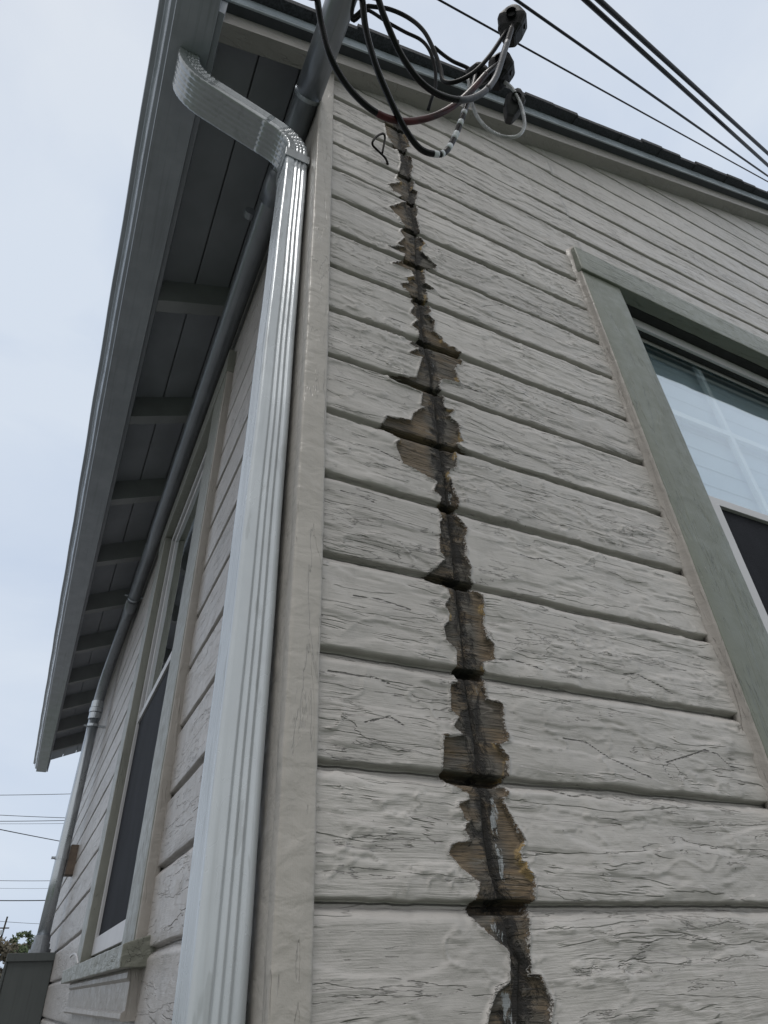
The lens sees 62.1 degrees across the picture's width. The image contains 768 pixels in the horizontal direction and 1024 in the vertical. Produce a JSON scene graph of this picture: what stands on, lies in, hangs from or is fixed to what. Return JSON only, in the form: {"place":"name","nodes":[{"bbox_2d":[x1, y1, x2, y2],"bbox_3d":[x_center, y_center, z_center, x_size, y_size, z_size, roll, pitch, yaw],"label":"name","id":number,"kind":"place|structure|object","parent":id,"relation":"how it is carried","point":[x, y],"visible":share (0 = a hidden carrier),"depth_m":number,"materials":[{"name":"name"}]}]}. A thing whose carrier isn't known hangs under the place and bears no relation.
{"place":"outdoors","nodes":[
{"label":"outdoors","id":0,"kind":"place"},
{"bbox_2d":[0,900,44,900],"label":"overhead wire","id":1,"kind":"object","parent":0,"point":[22,900],"visible":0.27,"depth_m":28.71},
{"bbox_2d":[2,888,47,888],"bbox_3d":[-22.087,23.372,40.010,15.350,0.599,0.014,-2,-36,-1],"label":"overhead wire","id":2,"kind":"object","parent":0,"point":[24,888],"visible":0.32,"depth_m":39.89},
{"bbox_2d":[0,829,58,840],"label":"overhead wire","id":3,"kind":"object","parent":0,"point":[28,835],"visible":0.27,"depth_m":24.02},
{"bbox_2d":[0,820,63,821],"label":"overhead wire","id":4,"kind":"object","parent":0,"point":[48,820],"visible":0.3,"depth_m":44.21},
{"bbox_2d":[2,815,64,817],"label":"overhead wire","id":5,"kind":"object","parent":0,"point":[34,816],"visible":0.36,"depth_m":47.86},
{"bbox_2d":[0,0,767,968],"label":"sky","id":6,"kind":"structure","parent":0,"point":[73,73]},
{"bbox_2d":[437,0,767,181],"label":"overhead wire","id":7,"kind":"object","parent":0,"point":[519,44],"visible":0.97,"depth_m":3.43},
{"bbox_2d":[514,0,767,176],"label":"overhead wire","id":8,"kind":"object","parent":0,"point":[545,20],"visible":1,"depth_m":3.00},
{"bbox_2d":[581,0,767,166],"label":"overhead wire","id":9,"kind":"object","parent":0,"point":[595,9],"visible":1,"depth_m":2.45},
{"bbox_2d":[594,0,767,155],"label":"overhead wire","id":10,"kind":"object","parent":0,"point":[618,17],"visible":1,"depth_m":2.45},
{"label":"ground","id":11,"kind":"structure","parent":0,"visible":0},
{"bbox_2d":[0,917,8,937],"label":"utility pole","id":12,"kind":"object","parent":11,"relation":"on","point":[2,931],"visible":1,"depth_m":99.13,"materials":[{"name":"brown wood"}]},
{"bbox_2d":[0,935,18,978],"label":"broad tree","id":13,"kind":"object","parent":11,"relation":"on","point":[4,951],"visible":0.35,"depth_m":41.10,"materials":[{"name":"green plant"}]},
{"bbox_2d":[0,942,33,963],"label":"tree","id":14,"kind":"object","parent":11,"relation":"on","point":[25,944],"visible":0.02,"depth_m":61.47,"materials":[{"name":"green plant"}]},
{"bbox_2d":[10,930,34,952],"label":"leafy tree","id":15,"kind":"object","parent":11,"relation":"on","point":[28,936],"visible":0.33,"depth_m":49.35,"materials":[{"name":"green plant"}]},
{"bbox_2d":[40,0,767,1023],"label":"house","id":16,"kind":"structure","parent":11,"relation":"on","point":[516,752],"depth_m":1.11,"materials":[{"name":"paint"}]},
{"bbox_2d":[0,952,55,1023],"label":"meter box","id":17,"kind":"object","parent":16,"relation":"attached to","point":[24,980],"visible":1,"depth_m":3.09,"materials":[{"name":"grey metal"}]},
{"bbox_2d":[33,0,222,771],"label":"rain gutter","id":18,"kind":"object","parent":16,"relation":"attached to","point":[165,125],"visible":0.92,"depth_m":2.09,"materials":[{"name":"metal"}]},
{"bbox_2d":[61,349,236,1021],"bbox_3d":[-0.716,0.510,2.071,0.141,1.764,1.341,15,-40,-22],"label":"window","id":19,"kind":"structure","parent":16,"relation":"in","point":[105,978],"depth_m":1.84,"materials":[{"name":"green paint"}]},
{"bbox_2d":[28,0,357,952],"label":"electrical conduit","id":20,"kind":"object","parent":16,"relation":"attached to","point":[312,82],"visible":0.98,"depth_m":2.33,"materials":[{"name":"metal"}]},
{"bbox_2d":[350,0,436,110],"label":"service cable","id":21,"kind":"object","parent":20,"relation":"attached to","point":[406,32],"visible":0.87,"depth_m":1.29,"materials":[{"name":"black rubber"}]},
{"bbox_2d":[310,0,497,124],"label":"service cable","id":22,"kind":"object","parent":20,"relation":"attached to","point":[389,118],"visible":0.89,"depth_m":1.08,"materials":[{"name":"black rubber"}]},
{"bbox_2d":[488,51,514,90],"bbox_3d":[0.231,-0.874,1.261,0.052,0.067,0.056,-15,-38,16],"label":"cable connector","id":23,"kind":"object","parent":22,"relation":"attached to","point":[507,73],"visible":0.6,"depth_m":1.25,"materials":[{"name":"black plastic"}]},
{"bbox_2d":[467,78,525,138],"bbox_3d":[0.218,-0.782,1.238,0.112,0.129,0.057,1,-37,-4],"label":"neutral wire","id":24,"kind":"object","parent":23,"relation":"hanging from","point":[485,126],"visible":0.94,"depth_m":1.23,"materials":[{"name":"metal"}]},
{"bbox_2d":[503,88,525,124],"bbox_3d":[0.257,-0.803,1.263,0.042,0.064,0.053,-2,-36,-1],"label":"cable connector","id":25,"kind":"object","parent":24,"relation":"attached to","point":[511,111],"visible":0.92,"depth_m":1.25,"materials":[{"name":"plastic"}]},
{"bbox_2d":[359,0,478,157],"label":"service cable","id":26,"kind":"object","parent":20,"relation":"attached to","point":[421,149],"visible":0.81,"depth_m":1.09,"materials":[{"name":"black rubber"}]},
{"bbox_2d":[466,62,489,84],"bbox_3d":[0.188,-0.864,1.263,0.049,0.046,0.041,27,-46,-34],"label":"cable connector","id":27,"kind":"object","parent":26,"relation":"attached to","point":[481,70],"visible":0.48,"depth_m":1.25,"materials":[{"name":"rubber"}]},
{"bbox_2d":[435,45,468,69],"bbox_3d":[0.140,-0.911,1.289,0.083,0.071,0.011,8,-38,-14],"label":"service cable","id":28,"kind":"object","parent":27,"relation":"attached to","point":[450,59],"visible":0.71,"depth_m":1.29,"materials":[{"name":"black rubber"}]},
{"bbox_2d":[350,0,507,84],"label":"service cable","id":29,"kind":"object","parent":20,"relation":"attached to","point":[418,25],"visible":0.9,"depth_m":1.24,"materials":[{"name":"black rubber"}]},
{"bbox_2d":[497,4,526,47],"bbox_3d":[0.254,-0.962,1.262,0.058,0.074,0.062,-13,-38,14],"label":"cable connector","id":30,"kind":"object","parent":29,"relation":"attached to","point":[515,15],"visible":0.86,"depth_m":1.25,"materials":[{"name":"black plastic"}]},
{"bbox_2d":[374,0,514,103],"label":"service cable","id":31,"kind":"object","parent":20,"relation":"attached to","point":[430,89],"visible":1,"depth_m":1.12,"materials":[{"name":"black rubber"}]},
{"bbox_2d":[172,47,309,1023],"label":"downspout","id":32,"kind":"object","parent":16,"relation":"attached to","point":[212,977],"visible":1,"depth_m":0.78,"materials":[{"name":"metal"}]},
{"bbox_2d":[371,132,388,164],"bbox_3d":[-0.005,-0.918,1.602,0.024,0.110,0.083,-20,-40,22],"label":"wire hook","id":33,"kind":"object","parent":16,"relation":"attached to","point":[376,149],"visible":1,"depth_m":1.59,"materials":[{"name":"black metal"}]},
{"bbox_2d":[565,246,767,808],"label":"window","id":34,"kind":"structure","parent":16,"relation":"in","point":[692,383],"depth_m":1.59,"materials":[{"name":"green paint"}]}
]}

